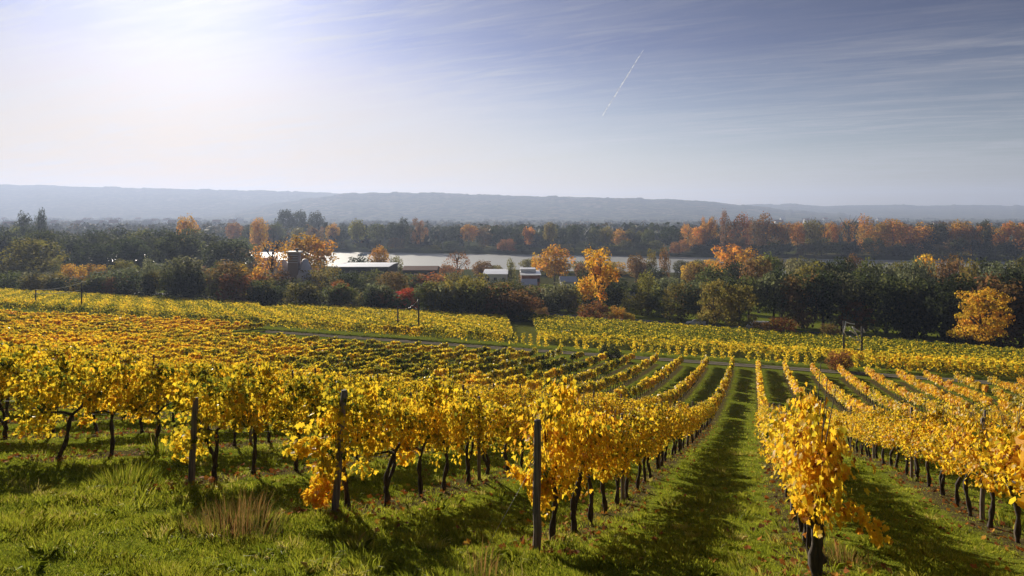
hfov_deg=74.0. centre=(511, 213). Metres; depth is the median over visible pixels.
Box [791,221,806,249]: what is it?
broadleaf tree
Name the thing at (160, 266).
bush
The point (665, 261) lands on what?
tall tree
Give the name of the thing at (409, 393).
grapevine
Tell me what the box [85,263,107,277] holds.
bush
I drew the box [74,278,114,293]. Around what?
bush
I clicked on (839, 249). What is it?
bush
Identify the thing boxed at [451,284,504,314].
bush
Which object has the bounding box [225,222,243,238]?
broadleaf tree
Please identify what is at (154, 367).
grapevine
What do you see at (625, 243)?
broadleaf tree
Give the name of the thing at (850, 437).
vineyard post
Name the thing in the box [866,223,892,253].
tall tree
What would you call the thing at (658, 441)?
grapevine
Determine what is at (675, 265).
broadleaf tree
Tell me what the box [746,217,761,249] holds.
tall tree
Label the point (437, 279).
bush
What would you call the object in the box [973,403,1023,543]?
grapevine
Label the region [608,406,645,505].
grapevine
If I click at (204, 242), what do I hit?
bush
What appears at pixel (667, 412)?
grapevine
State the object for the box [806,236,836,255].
bush
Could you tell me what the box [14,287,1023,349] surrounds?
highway
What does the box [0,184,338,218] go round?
hills
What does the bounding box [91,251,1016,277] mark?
river
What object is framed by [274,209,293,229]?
broadleaf tree
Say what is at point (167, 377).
grapevine
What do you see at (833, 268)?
broadleaf tree
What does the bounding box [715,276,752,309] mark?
broadleaf tree
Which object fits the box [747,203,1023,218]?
hills
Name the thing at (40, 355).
grapevine
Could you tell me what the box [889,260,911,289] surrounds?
broadleaf tree
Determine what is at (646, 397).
grapevine
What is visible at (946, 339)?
bush
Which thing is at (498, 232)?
multi crowned tree
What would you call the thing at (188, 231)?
broadleaf tree
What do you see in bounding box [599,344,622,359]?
bush
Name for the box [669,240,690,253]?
bush
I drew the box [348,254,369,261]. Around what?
bush
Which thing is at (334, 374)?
grapevine
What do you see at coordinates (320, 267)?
broadleaf tree
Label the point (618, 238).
broadleaf tree
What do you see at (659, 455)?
vineyard post
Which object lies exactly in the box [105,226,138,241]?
broadleaf tree
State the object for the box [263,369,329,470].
grapevine
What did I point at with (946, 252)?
bush
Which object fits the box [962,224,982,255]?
multi crowned tree
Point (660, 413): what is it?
grapevine
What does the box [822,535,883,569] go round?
grass tuft
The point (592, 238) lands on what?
broadleaf tree
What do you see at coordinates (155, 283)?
broadleaf tree
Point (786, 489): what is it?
grapevine
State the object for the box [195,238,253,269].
broadleaf tree
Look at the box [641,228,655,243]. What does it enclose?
broadleaf tree
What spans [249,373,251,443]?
vineyard post
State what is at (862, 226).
tall tree
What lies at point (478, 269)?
broadleaf tree
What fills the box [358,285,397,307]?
bush
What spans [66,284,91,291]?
bush
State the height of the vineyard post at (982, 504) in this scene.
2.013 m
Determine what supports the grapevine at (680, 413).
on the ground at (716, 373)
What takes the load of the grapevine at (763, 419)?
on the ground at (716, 373)
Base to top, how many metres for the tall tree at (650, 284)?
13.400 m
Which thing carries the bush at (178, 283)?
on the ground at (716, 373)
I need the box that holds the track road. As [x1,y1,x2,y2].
[260,330,1020,384]
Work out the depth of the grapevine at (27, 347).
23.39 m
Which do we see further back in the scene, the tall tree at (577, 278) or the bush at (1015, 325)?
the tall tree at (577, 278)
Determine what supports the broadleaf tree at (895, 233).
on the ground at (716, 373)
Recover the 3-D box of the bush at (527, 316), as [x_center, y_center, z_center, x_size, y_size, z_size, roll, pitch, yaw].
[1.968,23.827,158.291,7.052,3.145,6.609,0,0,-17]
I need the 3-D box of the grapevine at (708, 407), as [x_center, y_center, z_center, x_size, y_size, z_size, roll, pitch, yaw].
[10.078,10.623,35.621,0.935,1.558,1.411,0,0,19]
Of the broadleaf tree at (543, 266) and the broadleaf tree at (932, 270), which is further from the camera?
the broadleaf tree at (543, 266)
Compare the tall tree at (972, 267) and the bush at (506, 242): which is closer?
the tall tree at (972, 267)
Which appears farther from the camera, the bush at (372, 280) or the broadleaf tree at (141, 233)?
the broadleaf tree at (141, 233)
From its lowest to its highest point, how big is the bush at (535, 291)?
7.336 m
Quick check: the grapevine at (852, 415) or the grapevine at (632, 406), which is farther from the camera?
the grapevine at (632, 406)
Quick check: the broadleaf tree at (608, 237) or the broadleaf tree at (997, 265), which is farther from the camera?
the broadleaf tree at (608, 237)
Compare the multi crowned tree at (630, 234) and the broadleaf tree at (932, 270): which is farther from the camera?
the multi crowned tree at (630, 234)
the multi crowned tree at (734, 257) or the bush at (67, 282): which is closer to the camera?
the bush at (67, 282)
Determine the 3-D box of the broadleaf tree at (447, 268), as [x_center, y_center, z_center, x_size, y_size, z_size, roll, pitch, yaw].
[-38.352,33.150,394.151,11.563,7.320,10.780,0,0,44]
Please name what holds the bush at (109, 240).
on the ground at (716, 373)
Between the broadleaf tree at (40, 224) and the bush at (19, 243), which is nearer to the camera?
the bush at (19, 243)
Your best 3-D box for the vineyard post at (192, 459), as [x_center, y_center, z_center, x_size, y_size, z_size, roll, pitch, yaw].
[-5.120,3.762,10.894,0.176,1.605,0.108,0,0,-2]
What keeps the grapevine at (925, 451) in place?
on the ground at (716, 373)
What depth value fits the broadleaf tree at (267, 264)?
396.49 m
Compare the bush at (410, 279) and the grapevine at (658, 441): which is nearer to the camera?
the grapevine at (658, 441)
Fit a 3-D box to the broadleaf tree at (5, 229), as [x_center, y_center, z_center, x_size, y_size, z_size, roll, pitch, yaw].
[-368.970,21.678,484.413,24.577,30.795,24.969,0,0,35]
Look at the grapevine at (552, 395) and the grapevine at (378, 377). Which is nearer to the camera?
the grapevine at (552, 395)
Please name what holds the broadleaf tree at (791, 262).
on the ground at (716, 373)
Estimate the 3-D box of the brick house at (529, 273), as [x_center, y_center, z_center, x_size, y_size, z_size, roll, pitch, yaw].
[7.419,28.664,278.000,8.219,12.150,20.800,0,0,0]
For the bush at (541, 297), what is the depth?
195.39 m
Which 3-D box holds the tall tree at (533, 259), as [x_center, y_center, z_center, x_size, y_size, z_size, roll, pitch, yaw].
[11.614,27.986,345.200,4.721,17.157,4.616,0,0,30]
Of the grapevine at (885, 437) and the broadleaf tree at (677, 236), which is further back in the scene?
the broadleaf tree at (677, 236)
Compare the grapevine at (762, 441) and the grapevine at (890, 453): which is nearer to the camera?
the grapevine at (762, 441)
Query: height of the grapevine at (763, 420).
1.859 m
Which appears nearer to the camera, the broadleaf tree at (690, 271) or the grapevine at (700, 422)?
the grapevine at (700, 422)
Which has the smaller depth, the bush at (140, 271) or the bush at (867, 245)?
the bush at (140, 271)
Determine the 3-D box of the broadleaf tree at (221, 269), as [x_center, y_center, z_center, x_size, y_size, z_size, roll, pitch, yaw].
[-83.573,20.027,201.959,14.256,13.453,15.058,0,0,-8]
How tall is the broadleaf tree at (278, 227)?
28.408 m
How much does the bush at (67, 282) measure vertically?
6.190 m
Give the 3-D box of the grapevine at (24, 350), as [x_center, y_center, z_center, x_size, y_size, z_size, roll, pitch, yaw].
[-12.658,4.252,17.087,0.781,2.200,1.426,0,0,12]
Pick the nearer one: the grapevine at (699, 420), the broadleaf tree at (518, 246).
the grapevine at (699, 420)
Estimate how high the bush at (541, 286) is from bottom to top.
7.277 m
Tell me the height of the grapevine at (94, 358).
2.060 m
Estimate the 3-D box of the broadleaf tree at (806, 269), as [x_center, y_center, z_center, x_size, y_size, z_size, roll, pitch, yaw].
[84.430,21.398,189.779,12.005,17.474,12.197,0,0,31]
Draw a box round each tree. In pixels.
[0,225,13,236]
[0,229,16,259]
[0,237,70,272]
[2,226,21,235]
[10,225,41,240]
[13,211,33,234]
[22,228,68,272]
[34,207,48,232]
[42,256,63,277]
[43,229,79,254]
[66,232,86,240]
[75,231,116,260]
[80,228,116,246]
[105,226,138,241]
[107,237,153,268]
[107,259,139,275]
[119,227,153,266]
[139,270,164,291]
[141,226,174,264]
[148,229,204,265]
[149,236,179,265]
[156,255,206,284]
[175,213,199,241]
[176,225,205,245]
[191,231,231,247]
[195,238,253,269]
[205,259,255,289]
[209,260,230,276]
[223,236,258,260]
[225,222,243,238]
[242,224,264,243]
[249,217,268,252]
[249,233,292,280]
[262,257,279,270]
[264,225,278,242]
[265,222,285,239]
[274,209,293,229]
[279,232,338,270]
[290,209,309,230]
[290,227,304,239]
[295,280,320,298]
[307,227,324,240]
[308,210,325,229]
[315,260,327,279]
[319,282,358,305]
[325,222,339,240]
[331,279,348,295]
[333,271,365,291]
[348,218,365,247]
[366,222,385,241]
[368,245,389,261]
[377,271,409,295]
[384,221,404,239]
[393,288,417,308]
[397,217,409,247]
[410,216,428,248]
[412,280,445,305]
[431,225,452,246]
[439,265,454,272]
[442,246,469,276]
[445,225,460,245]
[460,223,478,245]
[470,260,492,282]
[475,225,492,247]
[490,280,522,292]
[491,265,502,268]
[492,225,510,243]
[504,226,525,244]
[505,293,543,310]
[507,258,515,282]
[514,244,528,251]
[518,258,536,266]
[522,226,535,249]
[530,252,538,269]
[535,244,575,285]
[535,258,551,275]
[537,239,554,250]
[542,222,557,240]
[552,225,569,244]
[566,223,584,248]
[570,260,584,270]
[574,244,621,311]
[574,268,593,303]
[584,227,603,244]
[589,272,625,309]
[598,225,615,244]
[606,262,618,285]
[611,228,630,249]
[617,239,632,252]
[621,294,659,315]
[623,230,644,249]
[626,253,646,282]
[635,269,661,314]
[637,274,658,297]
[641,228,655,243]
[645,287,675,317]
[646,248,657,278]
[651,276,683,299]
[658,226,683,248]
[658,245,670,276]
[659,280,694,321]
[671,260,688,269]
[673,264,684,281]
[673,280,718,313]
[680,224,694,250]
[680,260,700,283]
[680,261,711,282]
[689,225,718,245]
[690,259,708,268]
[694,263,734,290]
[694,278,732,325]
[698,215,717,247]
[701,259,720,273]
[708,243,758,273]
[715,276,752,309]
[719,208,731,251]
[719,261,752,292]
[723,284,758,327]
[726,211,753,252]
[733,275,764,322]
[737,254,773,312]
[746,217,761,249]
[752,271,793,325]
[754,251,785,310]
[755,211,777,252]
[757,268,807,318]
[764,222,797,246]
[771,256,786,272]
[777,244,795,254]
[785,256,817,294]
[785,258,801,267]
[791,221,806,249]
[793,259,832,318]
[796,269,850,329]
[800,218,822,251]
[817,260,852,319]
[818,220,833,249]
[820,269,865,330]
[823,221,840,242]
[829,256,857,300]
[837,299,876,330]
[839,216,859,243]
[840,270,884,331]
[844,253,866,279]
[853,257,886,302]
[855,213,875,252]
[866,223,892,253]
[870,261,898,306]
[876,218,908,250]
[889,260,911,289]
[894,224,925,245]
[895,255,933,288]
[908,259,935,281]
[912,221,936,249]
[915,253,939,277]
[923,276,987,339]
[924,221,948,247]
[934,253,966,284]
[938,220,967,247]
[938,256,965,280]
[946,219,976,255]
[947,286,1015,345]
[957,257,981,285]
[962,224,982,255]
[968,257,1005,280]
[974,259,1023,290]
[975,219,995,243]
[983,222,1023,254]
[984,265,1023,345]
[1000,221,1023,249]
[1012,253,1023,276]
[1017,228,1023,242]
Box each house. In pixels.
[73,220,83,223]
[88,220,98,223]
[108,220,117,224]
[141,221,153,225]
[151,219,158,223]
[237,218,243,222]
[520,267,540,294]
[559,276,577,292]
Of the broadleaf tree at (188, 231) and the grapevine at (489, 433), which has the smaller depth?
the grapevine at (489, 433)
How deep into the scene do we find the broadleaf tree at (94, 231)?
443.13 m
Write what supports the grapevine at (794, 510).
on the ground at (716, 373)
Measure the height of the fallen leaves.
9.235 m
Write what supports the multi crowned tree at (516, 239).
on the ground at (716, 373)
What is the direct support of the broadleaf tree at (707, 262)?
on the ground at (716, 373)
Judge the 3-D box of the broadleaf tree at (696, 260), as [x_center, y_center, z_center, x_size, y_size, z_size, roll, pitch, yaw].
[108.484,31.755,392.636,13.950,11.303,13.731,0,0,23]
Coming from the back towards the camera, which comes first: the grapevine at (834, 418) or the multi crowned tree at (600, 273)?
the multi crowned tree at (600, 273)
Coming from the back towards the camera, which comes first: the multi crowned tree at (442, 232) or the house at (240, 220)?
the house at (240, 220)
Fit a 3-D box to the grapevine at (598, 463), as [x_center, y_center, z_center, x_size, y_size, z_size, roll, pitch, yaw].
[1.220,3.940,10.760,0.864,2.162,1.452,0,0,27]
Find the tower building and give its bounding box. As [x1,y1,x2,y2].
[273,248,313,283]
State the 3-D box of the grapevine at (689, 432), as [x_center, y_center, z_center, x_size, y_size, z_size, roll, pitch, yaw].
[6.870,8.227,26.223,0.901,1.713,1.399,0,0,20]
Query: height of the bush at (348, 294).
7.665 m
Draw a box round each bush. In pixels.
[0,236,28,267]
[0,260,26,279]
[0,270,25,288]
[8,232,49,269]
[14,259,44,277]
[16,270,53,290]
[18,272,69,290]
[37,233,78,271]
[43,276,91,292]
[55,234,95,272]
[58,263,87,281]
[60,239,113,277]
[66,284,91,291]
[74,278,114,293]
[83,275,101,290]
[84,266,139,292]
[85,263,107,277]
[91,233,130,275]
[100,276,135,294]
[112,274,158,295]
[117,235,165,273]
[133,263,159,282]
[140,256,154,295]
[147,262,176,276]
[154,268,190,298]
[163,269,204,298]
[165,239,227,273]
[188,272,222,299]
[192,239,229,265]
[200,273,246,299]
[214,273,256,301]
[222,248,264,275]
[229,264,267,293]
[245,277,276,304]
[246,279,280,306]
[257,269,292,286]
[266,281,297,304]
[272,239,286,247]
[273,277,302,290]
[281,282,318,305]
[299,266,326,287]
[303,290,342,306]
[304,265,341,293]
[327,288,370,307]
[329,241,346,248]
[333,270,361,287]
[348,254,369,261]
[355,274,383,293]
[357,268,383,291]
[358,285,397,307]
[363,281,388,306]
[365,240,382,248]
[367,292,404,308]
[376,293,425,310]
[388,272,427,295]
[389,255,402,273]
[408,271,449,295]
[423,276,454,311]
[423,283,467,311]
[441,273,470,288]
[448,275,477,291]
[451,273,490,313]
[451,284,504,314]
[475,284,512,312]
[484,246,505,251]
[484,289,533,318]
[485,282,514,314]
[487,277,518,286]
[496,239,516,251]
[506,309,532,321]
[510,282,541,306]
[525,285,543,307]
[526,284,553,294]
[535,307,548,314]
[536,288,564,311]
[539,280,581,312]
[552,243,573,250]
[552,263,567,281]
[556,284,582,311]
[573,292,596,307]
[574,261,591,280]
[577,300,610,317]
[582,243,600,251]
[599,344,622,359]
[602,244,619,252]
[604,261,627,275]
[604,279,641,304]
[605,288,630,309]
[607,306,626,319]
[623,313,634,320]
[634,265,648,284]
[643,267,669,287]
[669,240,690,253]
[689,244,712,253]
[689,290,733,324]
[703,237,721,252]
[722,236,745,252]
[744,244,768,254]
[750,322,771,329]
[765,240,785,254]
[768,317,797,331]
[777,270,827,328]
[794,243,814,255]
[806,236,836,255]
[819,323,841,334]
[825,348,853,370]
[829,241,855,254]
[842,243,864,255]
[857,273,909,333]
[860,238,886,255]
[876,273,935,337]
[884,275,939,335]
[891,242,915,256]
[907,240,937,255]
[915,275,961,338]
[931,243,957,255]
[941,272,1013,343]
[952,274,1023,343]
[958,271,1023,347]
[1003,240,1023,257]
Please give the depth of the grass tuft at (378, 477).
12.82 m
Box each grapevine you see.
[0,339,37,422]
[0,344,47,408]
[0,346,41,438]
[4,348,100,458]
[7,345,39,391]
[25,347,89,432]
[29,345,67,414]
[39,346,75,362]
[40,344,69,358]
[66,351,148,454]
[68,351,127,434]
[74,345,108,366]
[77,355,115,419]
[85,350,111,359]
[90,349,124,359]
[106,352,132,366]
[107,352,147,417]
[110,359,175,432]
[119,358,193,448]
[123,352,161,365]
[123,354,146,363]
[145,357,177,414]
[154,360,198,426]
[157,360,261,479]
[161,354,181,369]
[163,355,227,439]
[165,358,203,414]
[186,359,232,411]
[206,354,259,445]
[214,349,288,474]
[256,363,294,441]
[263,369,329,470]
[271,369,298,419]
[275,366,312,432]
[282,368,398,510]
[300,370,349,443]
[304,374,335,421]
[319,365,338,386]
[336,374,382,459]
[338,376,355,394]
[347,372,424,505]
[347,373,367,387]
[355,375,382,397]
[364,374,384,385]
[370,373,404,442]
[385,374,460,496]
[386,380,409,394]
[387,380,425,426]
[393,378,407,386]
[398,373,424,397]
[403,380,444,443]
[417,397,473,491]
[440,383,462,416]
[446,387,473,420]
[447,382,492,483]
[452,382,471,393]
[464,384,488,437]
[465,399,515,478]
[476,383,490,392]
[478,384,499,407]
[485,382,513,426]
[490,395,529,474]
[499,383,523,407]
[503,394,537,467]
[505,375,593,542]
[508,387,526,407]
[521,389,536,408]
[522,392,543,442]
[523,385,544,402]
[530,382,617,533]
[532,392,569,440]
[561,396,582,416]
[568,398,625,525]
[573,399,591,413]
[579,392,595,411]
[586,397,603,420]
[593,394,613,420]
[593,406,633,512]
[601,396,618,422]
[608,399,622,420]
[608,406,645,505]
[612,394,629,418]
[617,399,657,498]
[618,398,635,415]
[625,397,638,419]
[629,403,659,489]
[635,402,664,483]
[636,400,643,412]
[640,395,655,407]
[646,414,670,477]
[647,394,672,470]
[655,400,682,466]
[663,407,680,460]
[668,403,691,456]
[670,399,687,453]
[675,402,695,449]
[678,408,693,451]
[682,403,696,447]
[685,407,699,446]
[689,406,703,442]
[691,406,704,440]
[693,405,705,437]
[693,405,706,437]
[695,401,710,432]
[697,402,708,435]
[699,403,713,430]
[703,399,715,427]
[703,406,712,429]
[752,402,782,472]
[754,404,792,485]
[754,406,786,478]
[754,410,773,440]
[757,406,792,501]
[758,414,787,485]
[759,385,851,557]
[760,412,784,487]
[761,406,838,531]
[763,404,796,521]
[766,362,893,575]
[770,414,838,545]
[829,409,840,429]
[831,410,845,437]
[834,413,846,440]
[839,408,849,446]
[842,411,856,450]
[844,407,860,452]
[850,409,881,457]
[850,413,863,454]
[853,415,869,456]
[855,407,880,460]
[866,406,896,463]
[871,409,903,468]
[872,409,900,465]
[887,407,915,474]
[893,405,932,480]
[898,406,940,486]
[917,405,958,495]
[930,407,974,505]
[939,404,999,516]
[947,411,1020,527]
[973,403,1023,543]
[976,409,998,432]
[985,413,1011,440]
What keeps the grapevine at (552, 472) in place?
on the ground at (716, 373)
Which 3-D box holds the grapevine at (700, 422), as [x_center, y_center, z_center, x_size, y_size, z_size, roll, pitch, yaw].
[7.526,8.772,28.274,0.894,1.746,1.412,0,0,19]
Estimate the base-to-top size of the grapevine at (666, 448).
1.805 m
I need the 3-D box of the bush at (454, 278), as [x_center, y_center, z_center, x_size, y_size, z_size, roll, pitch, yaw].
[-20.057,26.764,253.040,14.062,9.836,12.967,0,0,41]
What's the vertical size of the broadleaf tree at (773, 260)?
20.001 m
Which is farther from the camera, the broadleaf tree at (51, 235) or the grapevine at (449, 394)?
the broadleaf tree at (51, 235)
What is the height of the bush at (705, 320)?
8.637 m
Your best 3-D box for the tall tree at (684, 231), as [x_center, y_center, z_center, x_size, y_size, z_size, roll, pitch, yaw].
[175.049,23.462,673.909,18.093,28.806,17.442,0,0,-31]
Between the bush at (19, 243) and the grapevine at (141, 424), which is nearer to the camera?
the grapevine at (141, 424)
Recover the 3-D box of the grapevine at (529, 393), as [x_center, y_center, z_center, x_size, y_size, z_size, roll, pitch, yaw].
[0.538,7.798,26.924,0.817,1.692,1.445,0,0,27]
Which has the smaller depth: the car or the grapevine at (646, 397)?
the grapevine at (646, 397)
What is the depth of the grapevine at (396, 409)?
10.71 m
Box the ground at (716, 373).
[0,219,1023,575]
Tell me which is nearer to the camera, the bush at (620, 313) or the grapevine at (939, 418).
the grapevine at (939, 418)
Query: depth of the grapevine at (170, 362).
25.77 m
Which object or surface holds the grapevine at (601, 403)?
on the ground at (716, 373)
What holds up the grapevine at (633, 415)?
on the ground at (716, 373)
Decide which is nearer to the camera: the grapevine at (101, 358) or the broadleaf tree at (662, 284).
the grapevine at (101, 358)
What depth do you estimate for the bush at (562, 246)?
656.02 m
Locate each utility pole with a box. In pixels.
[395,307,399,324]
[843,321,844,348]
[858,326,863,350]
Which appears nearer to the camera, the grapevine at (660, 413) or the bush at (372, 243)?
the grapevine at (660, 413)
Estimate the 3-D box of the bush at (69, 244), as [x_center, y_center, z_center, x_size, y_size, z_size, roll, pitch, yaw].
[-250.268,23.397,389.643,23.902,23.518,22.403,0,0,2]
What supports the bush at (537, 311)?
on the ground at (716, 373)
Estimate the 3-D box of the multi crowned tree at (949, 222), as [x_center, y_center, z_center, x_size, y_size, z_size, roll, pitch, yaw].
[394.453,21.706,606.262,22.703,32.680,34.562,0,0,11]
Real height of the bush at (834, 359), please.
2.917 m
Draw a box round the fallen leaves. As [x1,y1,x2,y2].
[0,395,1023,575]
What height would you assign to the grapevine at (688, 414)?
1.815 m
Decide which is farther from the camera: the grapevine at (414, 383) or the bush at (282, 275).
the bush at (282, 275)
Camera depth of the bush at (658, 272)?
311.67 m
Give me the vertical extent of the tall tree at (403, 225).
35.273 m
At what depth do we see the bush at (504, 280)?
249.94 m
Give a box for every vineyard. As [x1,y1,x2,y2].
[0,287,1023,378]
[0,309,1023,508]
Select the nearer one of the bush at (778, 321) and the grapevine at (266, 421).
the grapevine at (266, 421)
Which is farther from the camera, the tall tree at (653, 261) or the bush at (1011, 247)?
the bush at (1011, 247)
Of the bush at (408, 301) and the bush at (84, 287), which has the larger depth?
the bush at (84, 287)
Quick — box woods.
[0,217,1023,247]
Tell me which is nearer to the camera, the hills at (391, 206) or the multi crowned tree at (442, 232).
the multi crowned tree at (442, 232)
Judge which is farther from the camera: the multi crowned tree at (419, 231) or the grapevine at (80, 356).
the multi crowned tree at (419, 231)
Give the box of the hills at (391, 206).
[161,192,905,220]
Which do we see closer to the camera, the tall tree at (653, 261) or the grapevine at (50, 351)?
the grapevine at (50, 351)
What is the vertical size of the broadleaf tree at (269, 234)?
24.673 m
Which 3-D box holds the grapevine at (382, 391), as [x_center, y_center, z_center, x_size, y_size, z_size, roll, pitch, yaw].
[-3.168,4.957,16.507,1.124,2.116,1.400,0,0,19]
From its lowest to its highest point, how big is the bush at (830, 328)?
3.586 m
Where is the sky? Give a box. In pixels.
[0,0,1023,205]
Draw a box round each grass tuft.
[81,458,161,488]
[134,433,181,455]
[169,487,296,544]
[354,471,392,484]
[454,540,513,575]
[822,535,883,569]
[978,503,1023,531]
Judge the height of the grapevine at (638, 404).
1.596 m
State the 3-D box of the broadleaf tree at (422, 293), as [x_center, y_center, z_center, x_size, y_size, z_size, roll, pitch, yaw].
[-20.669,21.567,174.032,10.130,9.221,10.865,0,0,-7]
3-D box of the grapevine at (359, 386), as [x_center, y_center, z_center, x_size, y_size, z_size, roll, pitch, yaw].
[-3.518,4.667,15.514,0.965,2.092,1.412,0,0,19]
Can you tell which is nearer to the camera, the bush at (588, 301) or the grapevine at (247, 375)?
the grapevine at (247, 375)
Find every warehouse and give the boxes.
[333,262,398,283]
[402,266,439,280]
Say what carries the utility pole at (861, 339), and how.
on the ground at (716, 373)
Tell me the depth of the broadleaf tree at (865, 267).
186.97 m
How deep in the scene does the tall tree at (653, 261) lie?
329.37 m
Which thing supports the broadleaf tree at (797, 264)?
on the ground at (716, 373)
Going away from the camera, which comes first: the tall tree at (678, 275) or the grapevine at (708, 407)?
the grapevine at (708, 407)
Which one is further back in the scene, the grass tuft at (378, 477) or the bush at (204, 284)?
the bush at (204, 284)
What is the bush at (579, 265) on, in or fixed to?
on the ground at (716, 373)
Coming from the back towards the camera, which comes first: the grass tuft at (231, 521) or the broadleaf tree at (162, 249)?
the broadleaf tree at (162, 249)
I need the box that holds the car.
[686,319,705,325]
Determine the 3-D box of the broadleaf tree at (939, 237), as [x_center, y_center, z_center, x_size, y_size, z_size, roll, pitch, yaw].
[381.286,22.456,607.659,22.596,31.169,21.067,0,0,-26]
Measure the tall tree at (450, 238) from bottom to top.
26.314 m
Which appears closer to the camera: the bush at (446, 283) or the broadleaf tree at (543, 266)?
the bush at (446, 283)
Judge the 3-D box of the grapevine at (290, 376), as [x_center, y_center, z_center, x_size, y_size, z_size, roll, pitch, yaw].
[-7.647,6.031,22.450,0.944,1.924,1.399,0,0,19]
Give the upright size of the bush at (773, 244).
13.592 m
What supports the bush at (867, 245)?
on the ground at (716, 373)
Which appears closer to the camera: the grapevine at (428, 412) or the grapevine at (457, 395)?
the grapevine at (428, 412)
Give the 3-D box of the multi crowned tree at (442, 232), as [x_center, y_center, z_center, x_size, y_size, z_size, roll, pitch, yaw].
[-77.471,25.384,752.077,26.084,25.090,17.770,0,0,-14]
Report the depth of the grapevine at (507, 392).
25.02 m
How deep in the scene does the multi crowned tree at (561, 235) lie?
713.37 m
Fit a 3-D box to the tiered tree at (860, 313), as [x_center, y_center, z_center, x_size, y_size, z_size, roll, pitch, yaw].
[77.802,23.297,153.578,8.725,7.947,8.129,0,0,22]
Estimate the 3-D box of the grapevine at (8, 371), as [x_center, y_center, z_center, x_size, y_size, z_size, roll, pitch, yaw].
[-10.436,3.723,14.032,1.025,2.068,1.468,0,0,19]
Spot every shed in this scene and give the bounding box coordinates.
[483,269,507,284]
[521,279,536,288]
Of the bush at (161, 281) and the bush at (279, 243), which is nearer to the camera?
the bush at (161, 281)
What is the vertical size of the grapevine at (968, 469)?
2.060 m
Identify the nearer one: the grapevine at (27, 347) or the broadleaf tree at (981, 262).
the grapevine at (27, 347)
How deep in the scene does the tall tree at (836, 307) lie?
154.53 m
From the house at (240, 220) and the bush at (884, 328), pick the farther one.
the house at (240, 220)
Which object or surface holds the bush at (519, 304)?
on the ground at (716, 373)
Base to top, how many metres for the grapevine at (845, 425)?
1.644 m
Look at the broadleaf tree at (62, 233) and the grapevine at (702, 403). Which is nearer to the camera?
the grapevine at (702, 403)
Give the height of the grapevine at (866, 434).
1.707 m
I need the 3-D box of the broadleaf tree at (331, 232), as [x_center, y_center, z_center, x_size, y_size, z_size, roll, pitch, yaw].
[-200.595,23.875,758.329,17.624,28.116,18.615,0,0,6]
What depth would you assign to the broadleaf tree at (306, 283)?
186.68 m
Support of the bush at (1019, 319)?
on the ground at (716, 373)
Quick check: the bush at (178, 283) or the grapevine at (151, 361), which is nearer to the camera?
the grapevine at (151, 361)
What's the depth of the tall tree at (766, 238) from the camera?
633.78 m
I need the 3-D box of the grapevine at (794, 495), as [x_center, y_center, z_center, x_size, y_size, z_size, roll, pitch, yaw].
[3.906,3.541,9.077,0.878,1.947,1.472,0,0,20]
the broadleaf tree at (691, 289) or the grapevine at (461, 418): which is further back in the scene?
the broadleaf tree at (691, 289)
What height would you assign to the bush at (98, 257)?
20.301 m
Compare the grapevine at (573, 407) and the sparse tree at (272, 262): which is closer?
the grapevine at (573, 407)
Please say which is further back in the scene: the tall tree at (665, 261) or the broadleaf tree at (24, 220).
the broadleaf tree at (24, 220)
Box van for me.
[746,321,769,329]
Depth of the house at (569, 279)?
258.73 m
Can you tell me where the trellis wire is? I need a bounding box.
[358,442,494,456]
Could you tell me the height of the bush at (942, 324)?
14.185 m
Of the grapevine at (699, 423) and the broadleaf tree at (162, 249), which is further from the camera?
the broadleaf tree at (162, 249)
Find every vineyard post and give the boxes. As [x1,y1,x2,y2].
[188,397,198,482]
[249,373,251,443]
[331,389,347,513]
[477,396,480,479]
[482,419,541,555]
[621,413,624,503]
[658,404,660,467]
[850,406,851,448]
[873,405,874,459]
[910,407,912,477]
[980,418,985,520]
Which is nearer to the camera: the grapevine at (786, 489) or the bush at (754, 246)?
the grapevine at (786, 489)
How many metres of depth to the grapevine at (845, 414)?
28.05 m
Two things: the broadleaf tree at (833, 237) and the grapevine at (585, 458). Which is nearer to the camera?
the grapevine at (585, 458)
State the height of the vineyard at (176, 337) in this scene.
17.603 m
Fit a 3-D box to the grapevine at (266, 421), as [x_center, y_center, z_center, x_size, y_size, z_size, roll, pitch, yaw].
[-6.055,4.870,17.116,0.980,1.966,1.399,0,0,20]
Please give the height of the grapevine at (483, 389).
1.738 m
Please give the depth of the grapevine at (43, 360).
18.03 m
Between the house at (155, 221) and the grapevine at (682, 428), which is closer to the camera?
the grapevine at (682, 428)
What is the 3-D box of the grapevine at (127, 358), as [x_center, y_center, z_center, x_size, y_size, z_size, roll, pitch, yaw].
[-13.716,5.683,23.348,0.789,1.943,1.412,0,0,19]
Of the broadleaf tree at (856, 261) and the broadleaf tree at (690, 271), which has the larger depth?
the broadleaf tree at (856, 261)
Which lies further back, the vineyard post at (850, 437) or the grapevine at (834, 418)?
the grapevine at (834, 418)
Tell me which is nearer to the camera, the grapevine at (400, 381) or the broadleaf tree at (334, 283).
the grapevine at (400, 381)
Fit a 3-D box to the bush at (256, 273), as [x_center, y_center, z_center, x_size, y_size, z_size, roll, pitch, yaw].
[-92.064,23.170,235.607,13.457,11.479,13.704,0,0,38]
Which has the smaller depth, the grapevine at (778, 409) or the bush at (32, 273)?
the grapevine at (778, 409)
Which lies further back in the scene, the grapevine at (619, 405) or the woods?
the woods
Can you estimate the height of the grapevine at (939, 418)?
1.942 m

